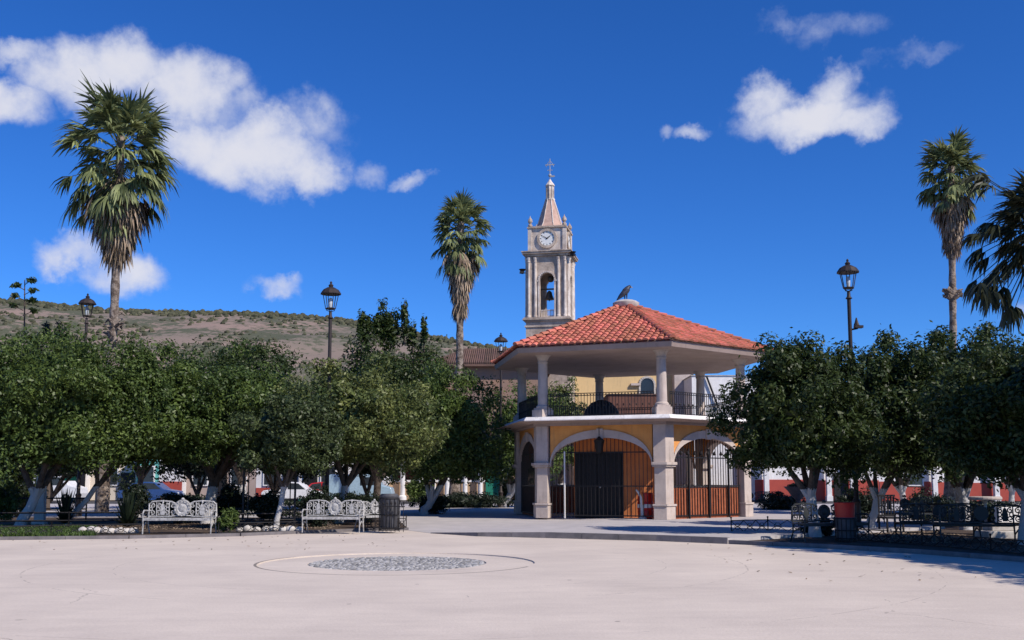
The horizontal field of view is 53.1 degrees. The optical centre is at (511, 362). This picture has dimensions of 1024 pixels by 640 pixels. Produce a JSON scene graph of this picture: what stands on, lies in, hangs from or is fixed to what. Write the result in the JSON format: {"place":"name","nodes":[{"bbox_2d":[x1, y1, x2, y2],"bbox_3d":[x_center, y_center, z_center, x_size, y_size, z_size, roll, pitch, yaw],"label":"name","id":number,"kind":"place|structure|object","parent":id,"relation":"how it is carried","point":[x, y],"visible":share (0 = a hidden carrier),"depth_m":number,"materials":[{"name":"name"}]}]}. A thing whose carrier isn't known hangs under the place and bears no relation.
{"place":"outdoors","nodes":[
{"label":"outdoors","id":0,"kind":"place"},
{"bbox_2d":[31,477,47,524],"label":"white pillar","id":1,"kind":"structure","parent":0,"point":[41,506],"depth_m":36.54,"materials":[{"name":"paint"}]},
{"bbox_2d":[0,524,99,536],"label":"grass","id":2,"kind":"structure","parent":0,"point":[66,531],"depth_m":29.72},
{"bbox_2d":[0,517,404,535],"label":"planting bed ground","id":3,"kind":"structure","parent":0,"point":[348,525],"depth_m":35.91,"materials":[{"name":"soil"}]},
{"bbox_2d":[0,478,26,522],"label":"bush","id":4,"kind":"object","parent":3,"relation":"on","point":[9,502],"visible":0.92,"depth_m":35.65,"materials":[{"name":"green plant"}]},
{"bbox_2d":[53,486,77,523],"bbox_3d":[-15.118,4.789,34.684,0.877,1.296,0.896,0,-6,0],"label":"agave","id":5,"kind":"object","parent":3,"relation":"on","point":[67,505],"visible":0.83,"depth_m":34.53,"materials":[{"name":"green plant"}]},
{"bbox_2d":[0,521,144,535],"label":"fence","id":6,"kind":"object","parent":3,"relation":"on","point":[51,525],"visible":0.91,"depth_m":29.58,"materials":[{"name":"black metal"}]},
{"bbox_2d":[0,511,147,529],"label":"rail fence","id":7,"kind":"object","parent":3,"relation":"on","point":[68,513],"visible":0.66,"depth_m":32.59,"materials":[{"name":"black metal"}]},
{"bbox_2d":[0,321,169,525],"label":"round tree","id":8,"kind":"object","parent":3,"relation":"on","point":[46,419],"visible":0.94,"depth_m":32.40,"materials":[{"name":"green plant"}]},
{"bbox_2d":[112,489,142,526],"bbox_3d":[-12.100,4.558,32.278,1.011,1.212,0.991,0,-6,0],"label":"agave","id":9,"kind":"object","parent":3,"relation":"on","point":[126,507],"visible":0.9,"depth_m":32.12,"materials":[{"name":"green plant"}]},
{"bbox_2d":[118,478,151,516],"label":"bush","id":10,"kind":"object","parent":3,"relation":"on","point":[139,489],"visible":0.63,"depth_m":43.50,"materials":[{"name":"green plant"}]},
{"bbox_2d":[65,331,229,524],"bbox_3d":[-12.644,2.327,35.211,5.832,6.748,5.463,0,-6,0],"label":"round tree","id":11,"kind":"object","parent":3,"relation":"on","point":[162,389],"visible":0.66,"depth_m":34.67,"materials":[{"name":"green plant"}]},
{"bbox_2d":[144,491,200,523],"bbox_3d":[-12.455,5.298,37.566,2.151,1.306,1.938,0,-6,0],"label":"bush","id":12,"kind":"object","parent":3,"relation":"on","point":[174,497],"visible":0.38,"depth_m":37.47,"materials":[{"name":"green plant"}]},
{"bbox_2d":[142,498,216,533],"bbox_3d":[-9.894,4.560,30.534,2.085,1.069,0.690,0,-7,-1],"label":"iron bench","id":13,"kind":"object","parent":3,"relation":"on","point":[182,507],"visible":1,"depth_m":30.75,"materials":[{"name":"white paint"}]},
{"bbox_2d":[121,338,312,523],"bbox_3d":[-10.677,2.576,38.326,7.479,6.958,7.074,-2,-7,16],"label":"round tree","id":14,"kind":"object","parent":3,"relation":"on","point":[240,390],"visible":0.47,"depth_m":36.08,"materials":[{"name":"green plant"}]},
{"bbox_2d":[214,507,239,531],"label":"bush","id":15,"kind":"object","parent":3,"relation":"on","point":[229,518],"visible":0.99,"depth_m":30.80,"materials":[{"name":"green plant"}]},
{"bbox_2d":[216,479,247,516],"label":"bush","id":16,"kind":"object","parent":3,"relation":"on","point":[231,495],"visible":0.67,"depth_m":41.43,"materials":[{"name":"green plant"}]},
{"bbox_2d":[240,484,282,526],"bbox_3d":[-8.392,4.863,34.661,1.536,1.503,1.193,0,-6,0],"label":"bush","id":17,"kind":"object","parent":3,"relation":"on","point":[268,501],"visible":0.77,"depth_m":34.42,"materials":[{"name":"green plant"}]},
{"bbox_2d":[218,519,305,532],"bbox_3d":[-7.603,4.986,31.310,2.766,0.440,0.122,4,-8,-31],"label":"fence","id":18,"kind":"object","parent":3,"relation":"on","point":[273,523],"visible":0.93,"depth_m":31.22,"materials":[{"name":"black metal"}]},
{"bbox_2d":[241,462,296,527],"bbox_3d":[-7.948,4.340,33.524,1.750,2.165,0.060,0,-6,0],"label":"garden trellis","id":19,"kind":"object","parent":3,"relation":"on","point":[243,490],"visible":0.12,"depth_m":33.50,"materials":[{"name":"black metal"}]},
{"bbox_2d":[227,378,349,528],"bbox_3d":[-7.208,2.965,33.217,4.038,5.029,3.543,3,-7,-25],"label":"round tree","id":20,"kind":"object","parent":3,"relation":"on","point":[294,436],"visible":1,"depth_m":32.66,"materials":[{"name":"green plant"}]},
{"bbox_2d":[302,482,335,526],"bbox_3d":[-6.600,4.932,35.151,1.273,1.694,1.029,0,-6,0],"label":"bush","id":21,"kind":"object","parent":3,"relation":"on","point":[317,495],"visible":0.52,"depth_m":34.99,"materials":[{"name":"green plant"}]},
{"bbox_2d":[321,281,340,524],"bbox_3d":[-6.639,1.414,37.078,0.756,8.885,0.756,0,-6,0],"label":"street lamp","id":22,"kind":"object","parent":3,"relation":"on","point":[330,290],"visible":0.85,"depth_m":37.31,"materials":[{"name":"metal"}]},
{"bbox_2d":[302,497,363,532],"bbox_3d":[-5.483,4.662,31.429,1.835,1.069,0.690,0,-7,4],"label":"iron bench","id":23,"kind":"object","parent":3,"relation":"on","point":[335,506],"visible":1,"depth_m":31.63,"materials":[{"name":"white paint"}]},
{"bbox_2d":[330,491,378,524],"bbox_3d":[-5.474,5.194,36.551,2.084,1.280,1.468,-3,-7,28],"label":"bush","id":24,"kind":"object","parent":3,"relation":"on","point":[367,498],"visible":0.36,"depth_m":36.38,"materials":[{"name":"green plant"}]},
{"bbox_2d":[274,349,454,523],"bbox_3d":[-5.446,2.682,37.920,6.998,6.656,7.193,0,-6,0],"label":"round tree","id":25,"kind":"object","parent":3,"relation":"on","point":[384,423],"visible":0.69,"depth_m":36.84,"materials":[{"name":"green plant"}]},
{"bbox_2d":[354,499,378,527],"bbox_3d":[-4.482,5.025,34.151,1.459,0.962,0.620,5,-8,-40],"label":"iron bench","id":26,"kind":"object","parent":3,"relation":"on","point":[373,509],"visible":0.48,"depth_m":34.13,"materials":[{"name":"white paint"}]},
{"bbox_2d":[0,303,489,391],"bbox_3d":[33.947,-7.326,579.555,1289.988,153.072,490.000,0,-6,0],"label":"hill","id":27,"kind":"structure","parent":0,"point":[309,346],"depth_m":708.02,"materials":[{"name":"soil"}]},
{"bbox_2d":[0,297,692,380],"bbox_3d":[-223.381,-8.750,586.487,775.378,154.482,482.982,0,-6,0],"label":"hill scrub","id":28,"kind":"object","parent":27,"relation":"on","point":[170,312],"visible":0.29,"depth_m":796.84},
{"bbox_2d":[257,554,533,574],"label":"recessed paving","id":29,"kind":"structure","parent":0,"point":[491,563],"depth_m":19.97,"materials":[{"name":"beige concrete"}]},
{"bbox_2d":[308,556,483,570],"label":"cobblestones","id":30,"kind":"structure","parent":29,"relation":"on","point":[410,563],"depth_m":20.35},
{"bbox_2d":[0,530,1023,639],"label":"plaza ground","id":31,"kind":"structure","parent":0,"point":[219,588],"depth_m":14.93,"materials":[{"name":"beige concrete"}]},
{"bbox_2d":[0,527,408,539],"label":"bed kerb","id":32,"kind":"structure","parent":31,"relation":"on","point":[166,536],"depth_m":29.30,"materials":[{"name":"concrete"}]},
{"bbox_2d":[373,501,404,531],"bbox_3d":[-3.790,4.739,31.567,1.000,0.930,0.058,-1,-7,10],"label":"grille screen","id":33,"kind":"object","parent":31,"relation":"on","point":[395,506],"visible":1,"depth_m":31.55,"materials":[{"name":"black metal"}]},
{"bbox_2d":[379,494,399,530],"bbox_3d":[-3.837,4.665,31.977,0.665,1.150,0.654,0,-6,0],"label":"litter bin","id":34,"kind":"object","parent":31,"relation":"on","point":[384,520],"visible":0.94,"depth_m":31.75,"materials":[{"name":"black metal"}]},
{"bbox_2d":[30,518,1023,580],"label":"fallen leaves","id":35,"kind":"object","parent":31,"relation":"on","point":[866,535],"visible":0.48,"depth_m":29.54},
{"bbox_2d":[432,532,729,543],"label":"kerb","id":36,"kind":"structure","parent":31,"relation":"on","point":[667,538],"depth_m":28.38,"materials":[{"name":"concrete"}]},
{"bbox_2d":[728,540,1023,561],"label":"bed kerb","id":37,"kind":"structure","parent":31,"relation":"on","point":[912,551],"depth_m":23.46,"materials":[{"name":"concrete"}]},
{"bbox_2d":[0,0,1023,381],"label":"sky","id":38,"kind":"structure","parent":0,"point":[721,162],"materials":[{"name":"blue"}]},
{"bbox_2d":[18,504,1020,521],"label":"paving","id":39,"kind":"structure","parent":0,"point":[90,507],"depth_m":55.99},
{"bbox_2d":[0,462,38,496],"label":"round tree","id":40,"kind":"object","parent":39,"relation":"on","point":[18,479],"visible":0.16,"depth_m":43.64,"materials":[{"name":"green plant"}]},
{"bbox_2d":[8,276,39,483],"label":"century plant stalk","id":41,"kind":"object","parent":39,"relation":"on","point":[32,300],"visible":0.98,"depth_m":62.80,"materials":[{"name":"green plant"}]},
{"bbox_2d":[29,318,71,510],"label":"dark tree","id":42,"kind":"object","parent":39,"relation":"on","point":[46,325],"visible":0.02,"depth_m":56.39,"materials":[{"name":"green plant"}]},
{"bbox_2d":[23,458,125,502],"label":"round tree","id":43,"kind":"object","parent":39,"relation":"on","point":[60,485],"visible":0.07,"depth_m":57.41,"materials":[{"name":"green plant"}]},
{"bbox_2d":[75,293,95,515],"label":"street lamp","id":44,"kind":"object","parent":39,"relation":"on","point":[87,301],"visible":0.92,"depth_m":47.36,"materials":[{"name":"metal"}]},
{"bbox_2d":[49,68,180,511],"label":"fan palm","id":45,"kind":"object","parent":39,"relation":"on","point":[116,212],"visible":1,"depth_m":53.53,"materials":[{"name":"green plant"}]},
{"bbox_2d":[104,359,197,516],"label":"round tree","id":46,"kind":"object","parent":39,"relation":"on","point":[141,478],"depth_m":46.58,"materials":[{"name":"green plant"}]},
{"bbox_2d":[116,494,254,517],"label":"hedge","id":47,"kind":"object","parent":39,"relation":"on","point":[191,496],"visible":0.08,"depth_m":43.76,"materials":[{"name":"green plant"}]},
{"bbox_2d":[150,456,240,495],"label":"round tree","id":48,"kind":"object","parent":39,"relation":"on","point":[189,470],"visible":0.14,"depth_m":58.81,"materials":[{"name":"green plant"}]},
{"bbox_2d":[165,333,310,512],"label":"round tree","id":49,"kind":"object","parent":39,"relation":"on","point":[259,352],"visible":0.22,"depth_m":51.22,"materials":[{"name":"green plant"}]},
{"bbox_2d":[231,380,330,494],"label":"round tree","id":50,"kind":"object","parent":39,"relation":"on","point":[300,474],"visible":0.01,"depth_m":56.52,"materials":[{"name":"green plant"}]},
{"bbox_2d":[282,492,409,516],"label":"hedge","id":51,"kind":"object","parent":39,"relation":"on","point":[299,505],"visible":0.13,"depth_m":45.10,"materials":[{"name":"green plant"}]},
{"bbox_2d":[330,461,406,494],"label":"round tree","id":52,"kind":"object","parent":39,"relation":"on","point":[365,470],"visible":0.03,"depth_m":59.34,"materials":[{"name":"green plant"}]},
{"bbox_2d":[329,297,449,497],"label":"tall tree","id":53,"kind":"object","parent":39,"relation":"on","point":[386,328],"visible":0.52,"depth_m":56.35,"materials":[{"name":"green plant"}]},
{"bbox_2d":[407,493,449,513],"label":"bush","id":54,"kind":"object","parent":39,"relation":"on","point":[438,504],"visible":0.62,"depth_m":46.27,"materials":[{"name":"green plant"}]},
{"bbox_2d":[430,187,494,493],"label":"fan palm","id":55,"kind":"object","parent":39,"relation":"on","point":[461,265],"visible":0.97,"depth_m":66.53,"materials":[{"name":"green plant"}]},
{"bbox_2d":[443,491,513,507],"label":"hedge","id":56,"kind":"object","parent":39,"relation":"on","point":[464,499],"visible":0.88,"depth_m":54.81,"materials":[{"name":"green plant"}]},
{"bbox_2d":[494,333,507,506],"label":"street lamp","id":57,"kind":"object","parent":39,"relation":"on","point":[500,339],"visible":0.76,"depth_m":57.18,"materials":[{"name":"metal"}]},
{"bbox_2d":[477,378,569,506],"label":"round tree","id":58,"kind":"object","parent":39,"relation":"on","point":[511,413],"visible":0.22,"depth_m":57.27,"materials":[{"name":"green plant"}]},
{"bbox_2d":[548,376,586,484],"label":"round tree","id":59,"kind":"object","parent":39,"relation":"on","point":[567,399],"visible":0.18,"depth_m":61.60,"materials":[{"name":"green plant"}]},
{"bbox_2d":[756,491,805,509],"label":"hedge","id":60,"kind":"object","parent":39,"relation":"on","point":[778,500],"visible":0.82,"depth_m":51.19,"materials":[{"name":"green plant"}]},
{"bbox_2d":[783,481,803,511],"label":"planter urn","id":61,"kind":"object","parent":39,"relation":"on","point":[794,491],"visible":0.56,"depth_m":47.40,"materials":[{"name":"stone"}]},
{"bbox_2d":[867,465,933,518],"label":"round tree","id":62,"kind":"object","parent":39,"relation":"on","point":[901,484],"visible":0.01,"depth_m":43.51,"materials":[{"name":"plant"}]},
{"bbox_2d":[899,485,954,521],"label":"bush","id":63,"kind":"object","parent":39,"relation":"on","point":[935,498],"visible":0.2,"depth_m":40.41,"materials":[{"name":"green plant"}]},
{"bbox_2d":[916,125,993,502],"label":"fan palm","id":64,"kind":"object","parent":39,"relation":"on","point":[953,210],"visible":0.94,"depth_m":52.77,"materials":[{"name":"green plant"}]},
{"bbox_2d":[925,500,1020,521],"bbox_3d":[16.498,5.350,36.455,4.240,1.133,2.955,-3,-7,23],"label":"hedge","id":65,"kind":"object","parent":39,"relation":"on","point":[989,504],"visible":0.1,"depth_m":36.24,"materials":[{"name":"green plant"}]},
{"bbox_2d":[957,167,1023,334],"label":"fan palm","id":66,"kind":"object","parent":39,"relation":"on","point":[988,293],"visible":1,"depth_m":44.77,"materials":[{"name":"green plant"}]},
{"bbox_2d":[50,501,1020,503],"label":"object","id":67,"kind":"structure","parent":0,"point":[401,502],"depth_m":75.97,"materials":[{"name":"concrete"}]},
{"bbox_2d":[33,476,87,502],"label":"parked car","id":68,"kind":"object","parent":67,"relation":"on","point":[71,485],"visible":0.14,"depth_m":73.66,"materials":[{"name":"white paint"}]},
{"bbox_2d":[117,482,184,499],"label":"parked car","id":69,"kind":"object","parent":67,"relation":"on","point":[157,490],"visible":0.16,"depth_m":72.62,"materials":[{"name":"blue paint"}]},
{"bbox_2d":[261,482,323,498],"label":"parked car","id":70,"kind":"object","parent":67,"relation":"on","point":[301,488],"visible":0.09,"depth_m":71.61,"materials":[{"name":"paint"}]},
{"bbox_2d":[329,474,394,497],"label":"parked car","id":71,"kind":"object","parent":67,"relation":"on","point":[335,485],"visible":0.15,"depth_m":72.64,"materials":[{"name":"blue paint"}]},
{"bbox_2d":[400,507,944,540],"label":"kiosk platform paving","id":72,"kind":"structure","parent":0,"point":[483,519],"depth_m":35.19,"materials":[{"name":"concrete"}]},
{"bbox_2d":[377,350,514,514],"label":"round tree","id":73,"kind":"object","parent":72,"relation":"on","point":[466,450],"visible":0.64,"depth_m":44.70,"materials":[{"name":"green plant"}]},
{"bbox_2d":[491,299,773,519],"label":"bandstand","id":74,"kind":"structure","parent":72,"relation":"on","point":[619,460],"depth_m":40.56,"materials":[{"name":"paint"}]},
{"bbox_2d":[575,453,623,517],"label":"door","id":75,"kind":"structure","parent":74,"relation":"in","point":[609,471],"depth_m":40.84,"materials":[{"name":"black metal"}]},
{"bbox_2d":[583,400,619,415],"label":"stair hatch cover","id":76,"kind":"object","parent":74,"relation":"on","point":[602,408],"visible":0.49,"depth_m":43.81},
{"bbox_2d":[637,493,653,518],"bbox_3d":[5.153,5.510,39.530,0.630,1.000,0.630,0,-6,0],"label":"drum","id":77,"kind":"object","parent":72,"relation":"on","point":[648,509],"visible":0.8,"depth_m":39.28,"materials":[{"name":"red plastic"}]},
{"bbox_2d":[730,516,803,530],"bbox_3d":[7.538,4.793,30.319,2.385,0.500,0.493,1,-7,-7],"label":"fence","id":78,"kind":"object","parent":72,"relation":"on","point":[767,519],"visible":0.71,"depth_m":30.36,"materials":[{"name":"black metal"}]},
{"bbox_2d":[837,259,863,526],"bbox_3d":[11.013,0.980,33.102,0.708,8.848,0.708,-6,-9,45],"label":"street lamp","id":79,"kind":"object","parent":72,"relation":"on","point":[847,268],"visible":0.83,"depth_m":33.32,"materials":[{"name":"metal"}]},
{"bbox_2d":[831,486,882,518],"bbox_3d":[13.388,5.542,39.597,2.031,1.599,1.528,0,-6,0],"label":"bush","id":80,"kind":"object","parent":72,"relation":"on","point":[866,502],"visible":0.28,"depth_m":39.34,"materials":[{"name":"green plant"}]},
{"bbox_2d":[877,495,935,523],"bbox_3d":[13.736,5.117,35.504,2.085,1.069,0.690,1,-7,-5],"label":"iron bench","id":81,"kind":"object","parent":72,"relation":"on","point":[903,501],"visible":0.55,"depth_m":35.72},
{"bbox_2d":[748,527,1023,556],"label":"planting bed ground","id":82,"kind":"structure","parent":0,"point":[831,539],"depth_m":26.04,"materials":[{"name":"soil"}]},
{"bbox_2d":[701,327,896,536],"bbox_3d":[8.191,2.015,29.088,4.858,5.981,4.744,4,-8,-30],"label":"round tree","id":83,"kind":"object","parent":82,"relation":"on","point":[802,409],"visible":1,"depth_m":28.14,"materials":[{"name":"green plant"}]},
{"bbox_2d":[796,518,833,535],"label":"bush","id":84,"kind":"object","parent":82,"relation":"on","point":[827,530],"visible":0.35,"depth_m":28.96,"materials":[{"name":"green plant"}]},
{"bbox_2d":[790,500,869,541],"bbox_3d":[8.340,4.133,26.868,2.085,1.069,0.690,2,-7,-20],"label":"iron bench","id":85,"kind":"object","parent":82,"relation":"on","point":[824,511],"visible":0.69,"depth_m":26.90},
{"bbox_2d":[834,502,856,542],"bbox_3d":[8.559,4.089,26.306,0.557,1.010,0.545,0,-6,0],"label":"litter bin","id":86,"kind":"object","parent":82,"relation":"on","point":[845,524],"visible":1,"depth_m":26.11,"materials":[{"name":"black metal"}]},
{"bbox_2d":[877,495,904,532],"bbox_3d":[11.520,4.580,31.145,0.580,1.130,0.525,1,-7,-10],"label":"slatted chair","id":87,"kind":"object","parent":82,"relation":"on","point":[888,514],"visible":0.84,"depth_m":31.36,"materials":[{"name":"black metal"}]},
{"bbox_2d":[822,323,961,527],"bbox_3d":[11.971,1.998,32.684,5.089,6.828,4.633,-3,-7,25],"label":"round tree","id":88,"kind":"object","parent":82,"relation":"on","point":[887,382],"visible":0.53,"depth_m":31.58,"materials":[{"name":"green plant"}]},
{"bbox_2d":[894,500,982,540],"bbox_3d":[11.234,4.153,27.049,2.085,1.069,0.690,-1,-7,6],"label":"iron bench","id":89,"kind":"object","parent":82,"relation":"on","point":[916,512],"visible":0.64,"depth_m":26.90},
{"bbox_2d":[857,526,1023,554],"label":"fence","id":90,"kind":"object","parent":82,"relation":"on","point":[956,542],"visible":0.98,"depth_m":24.11,"materials":[{"name":"black metal"}]},
{"bbox_2d":[881,316,1023,529],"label":"round tree","id":91,"kind":"object","parent":82,"relation":"on","point":[939,345],"visible":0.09,"depth_m":32.52,"materials":[{"name":"green plant"}]},
{"bbox_2d":[906,332,1023,544],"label":"round tree","id":92,"kind":"object","parent":82,"relation":"on","point":[980,425],"visible":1,"depth_m":24.84,"materials":[{"name":"green plant"}]},
{"bbox_2d":[932,501,1020,543],"bbox_3d":[11.764,4.018,25.857,2.085,1.069,0.690,0,-7,4],"label":"iron bench","id":93,"kind":"object","parent":82,"relation":"on","point":[980,513],"visible":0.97,"depth_m":25.67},
{"bbox_2d":[975,507,1019,538],"bbox_3d":[14.645,4.382,28.084,3.600,0.830,0.900,0,-6,0],"label":"bench","id":94,"kind":"object","parent":82,"relation":"on","point":[1003,532],"visible":0.41,"depth_m":27.92,"materials":[{"name":"white paint"}]},
{"label":"ground","id":95,"kind":"structure","parent":0,"visible":0},
{"bbox_2d":[90,462,136,499],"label":"house","id":96,"kind":"structure","parent":95,"relation":"on","point":[114,488],"depth_m":82.37,"materials":[{"name":"white paint"}]},
{"bbox_2d":[159,460,186,493],"bbox_3d":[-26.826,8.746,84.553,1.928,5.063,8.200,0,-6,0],"label":"house","id":97,"kind":"structure","parent":95,"relation":"on","point":[176,485],"depth_m":80.47,"materials":[{"name":"white paint"}]},
{"bbox_2d":[186,469,255,497],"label":"house","id":98,"kind":"structure","parent":95,"relation":"on","point":[252,487],"depth_m":81.38,"materials":[{"name":"white paint"}]},
{"bbox_2d":[256,468,298,500],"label":"house","id":99,"kind":"structure","parent":95,"relation":"on","point":[261,482],"depth_m":81.40,"materials":[{"name":"white paint"}]},
{"bbox_2d":[404,478,425,503],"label":"bush","id":100,"kind":"object","parent":95,"relation":"on","point":[414,491],"visible":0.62,"depth_m":71.19,"materials":[{"name":"green plant"}]},
{"bbox_2d":[389,463,505,499],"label":"arcade","id":101,"kind":"object","parent":95,"relation":"on","point":[400,489],"visible":0.09,"depth_m":83.19,"materials":[{"name":"white paint"}]},
{"bbox_2d":[432,348,549,498],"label":"tiled building","id":102,"kind":"structure","parent":95,"relation":"on","point":[478,359],"depth_m":90.44,"materials":[{"name":"tile"}]},
{"bbox_2d":[519,161,690,484],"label":"church","id":103,"kind":"structure","parent":95,"relation":"on","point":[549,255],"depth_m":100.16,"materials":[{"name":"stone"}]},
{"bbox_2d":[639,376,655,393],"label":"window","id":104,"kind":"structure","parent":103,"relation":"in","point":[647,383],"depth_m":103.35,"materials":[{"name":"blue glass"}]},
{"bbox_2d":[604,394,655,414],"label":"building","id":105,"kind":"structure","parent":95,"relation":"on","point":[639,399],"depth_m":88.18,"materials":[{"name":"wood"}]},
{"bbox_2d":[683,375,755,484],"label":"white building","id":106,"kind":"structure","parent":95,"relation":"on","point":[711,384],"depth_m":97.32,"materials":[{"name":"paint"}]},
{"bbox_2d":[732,466,808,500],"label":"house","id":107,"kind":"structure","parent":95,"relation":"on","point":[770,481],"depth_m":79.43,"materials":[{"name":"white paint"}]},
{"bbox_2d":[816,468,878,500],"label":"house","id":108,"kind":"structure","parent":95,"relation":"on","point":[825,492],"depth_m":79.31,"materials":[{"name":"white paint"}]},
{"bbox_2d":[879,468,930,500],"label":"house","id":109,"kind":"structure","parent":95,"relation":"on","point":[924,482],"depth_m":79.35,"materials":[{"name":"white paint"}]},
{"bbox_2d":[930,466,964,500],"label":"house","id":110,"kind":"structure","parent":95,"relation":"on","point":[935,486],"depth_m":79.20,"materials":[{"name":"white paint"}]},
{"bbox_2d":[969,477,1020,500],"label":"house","id":111,"kind":"structure","parent":95,"relation":"on","point":[979,489],"depth_m":79.33,"materials":[{"name":"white paint"}]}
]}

